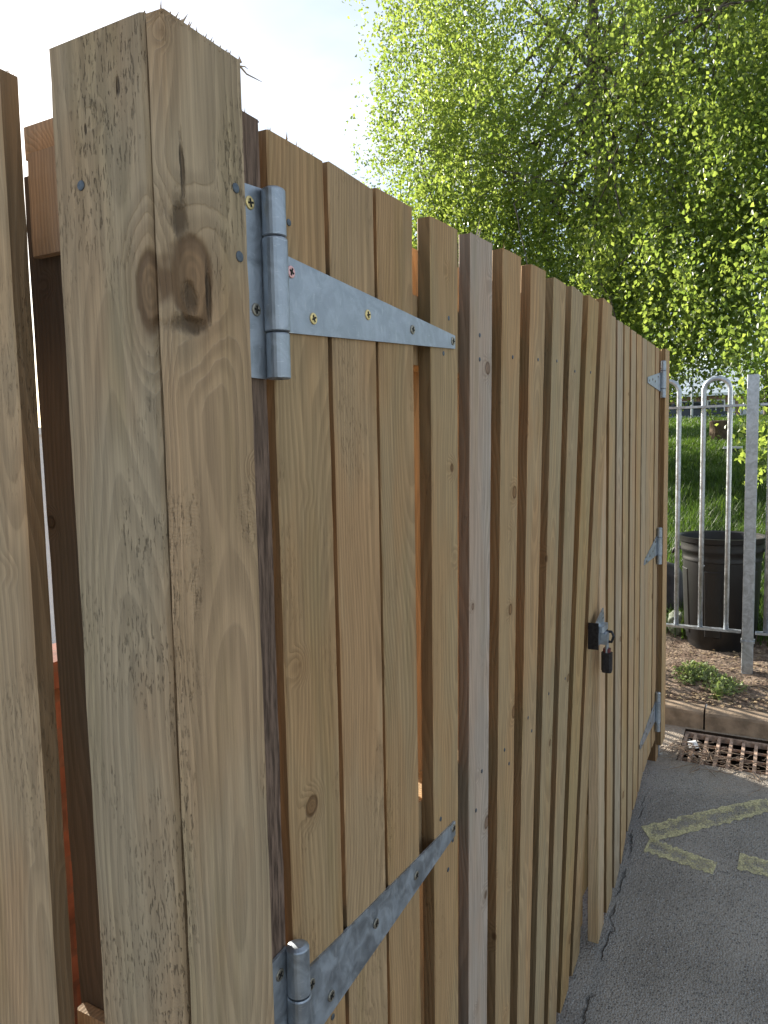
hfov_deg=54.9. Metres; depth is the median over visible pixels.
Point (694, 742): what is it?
paper scrap
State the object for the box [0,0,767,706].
sky
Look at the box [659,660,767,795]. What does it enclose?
twig litter
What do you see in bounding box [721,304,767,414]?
broadleaf tree
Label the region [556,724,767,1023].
asphalt ground
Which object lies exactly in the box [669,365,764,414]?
house
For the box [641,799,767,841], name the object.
road marking
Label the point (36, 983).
fence panel
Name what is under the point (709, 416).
garden railing
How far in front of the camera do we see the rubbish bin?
4.19 m
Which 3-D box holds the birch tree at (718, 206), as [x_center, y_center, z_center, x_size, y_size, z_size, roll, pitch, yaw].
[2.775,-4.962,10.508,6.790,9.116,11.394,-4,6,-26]
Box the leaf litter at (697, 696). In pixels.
[665,645,767,709]
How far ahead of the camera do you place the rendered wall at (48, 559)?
5.09 m
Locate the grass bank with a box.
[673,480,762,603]
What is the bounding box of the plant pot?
[666,562,683,614]
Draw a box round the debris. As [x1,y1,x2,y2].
[659,735,724,762]
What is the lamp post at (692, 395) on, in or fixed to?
on the grass bank
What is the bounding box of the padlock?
[601,644,612,672]
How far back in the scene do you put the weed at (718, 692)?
3.55 m
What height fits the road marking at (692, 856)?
0.025 m
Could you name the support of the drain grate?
on the gully pit
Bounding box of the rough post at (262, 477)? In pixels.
[242,109,285,959]
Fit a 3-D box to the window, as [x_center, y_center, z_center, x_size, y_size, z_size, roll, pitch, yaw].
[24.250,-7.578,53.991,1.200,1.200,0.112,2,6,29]
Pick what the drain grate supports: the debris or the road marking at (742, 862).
the debris
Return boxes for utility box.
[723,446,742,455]
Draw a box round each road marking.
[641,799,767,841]
[644,838,716,873]
[737,853,767,875]
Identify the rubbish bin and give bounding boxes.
[672,530,764,652]
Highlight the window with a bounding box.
[707,400,724,410]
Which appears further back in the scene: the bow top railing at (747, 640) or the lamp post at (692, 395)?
the lamp post at (692, 395)
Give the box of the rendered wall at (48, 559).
[39,427,55,643]
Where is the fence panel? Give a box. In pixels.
[0,69,74,1023]
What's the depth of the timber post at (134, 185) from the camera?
0.64 m
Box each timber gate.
[245,129,611,1023]
[581,316,665,943]
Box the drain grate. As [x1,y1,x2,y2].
[677,731,767,775]
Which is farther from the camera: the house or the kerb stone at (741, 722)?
the house
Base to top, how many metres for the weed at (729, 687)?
0.092 m
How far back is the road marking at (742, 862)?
2.55 m
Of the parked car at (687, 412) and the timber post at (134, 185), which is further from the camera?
the parked car at (687, 412)
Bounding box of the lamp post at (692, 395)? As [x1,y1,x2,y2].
[691,363,693,417]
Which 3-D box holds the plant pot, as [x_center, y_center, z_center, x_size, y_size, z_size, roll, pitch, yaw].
[1.843,0.490,4.943,0.356,0.320,0.356,2,6,29]
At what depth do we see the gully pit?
3.34 m
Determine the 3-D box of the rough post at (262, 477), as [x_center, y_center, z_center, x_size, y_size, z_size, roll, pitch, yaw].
[-0.150,0.605,0.803,0.082,1.991,0.062,2,6,29]
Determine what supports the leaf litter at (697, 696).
on the soil verge
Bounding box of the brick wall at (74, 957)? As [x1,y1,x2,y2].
[52,643,80,1023]
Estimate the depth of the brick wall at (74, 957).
1.68 m
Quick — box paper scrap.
[687,740,698,748]
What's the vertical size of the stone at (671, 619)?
0.165 m
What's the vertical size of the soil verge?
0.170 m
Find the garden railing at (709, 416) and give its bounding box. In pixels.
[669,414,760,418]
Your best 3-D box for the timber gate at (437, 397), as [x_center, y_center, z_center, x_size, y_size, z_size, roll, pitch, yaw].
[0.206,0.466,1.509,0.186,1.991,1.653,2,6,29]
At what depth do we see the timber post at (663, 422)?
3.08 m
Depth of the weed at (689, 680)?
3.75 m
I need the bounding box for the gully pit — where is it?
[676,729,767,772]
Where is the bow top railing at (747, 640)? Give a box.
[666,374,767,673]
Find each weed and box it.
[671,660,720,684]
[674,673,699,685]
[702,673,747,695]
[708,682,723,699]
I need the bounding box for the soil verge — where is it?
[665,613,767,711]
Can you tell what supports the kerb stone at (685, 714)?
on the asphalt ground at (679, 943)
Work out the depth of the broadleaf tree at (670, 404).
24.70 m
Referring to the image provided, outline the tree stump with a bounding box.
[709,420,727,439]
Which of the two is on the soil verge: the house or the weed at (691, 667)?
the weed at (691, 667)
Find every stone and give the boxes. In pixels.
[665,698,705,729]
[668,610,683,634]
[705,704,767,739]
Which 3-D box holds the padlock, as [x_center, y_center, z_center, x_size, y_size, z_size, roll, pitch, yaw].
[0.652,0.417,2.163,0.030,0.105,0.027,2,6,29]
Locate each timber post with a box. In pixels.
[24,3,273,1023]
[648,349,669,760]
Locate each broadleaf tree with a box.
[650,329,682,405]
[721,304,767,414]
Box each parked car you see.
[669,402,727,417]
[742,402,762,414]
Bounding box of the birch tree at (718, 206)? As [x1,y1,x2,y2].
[342,0,767,499]
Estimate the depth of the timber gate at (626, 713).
2.54 m

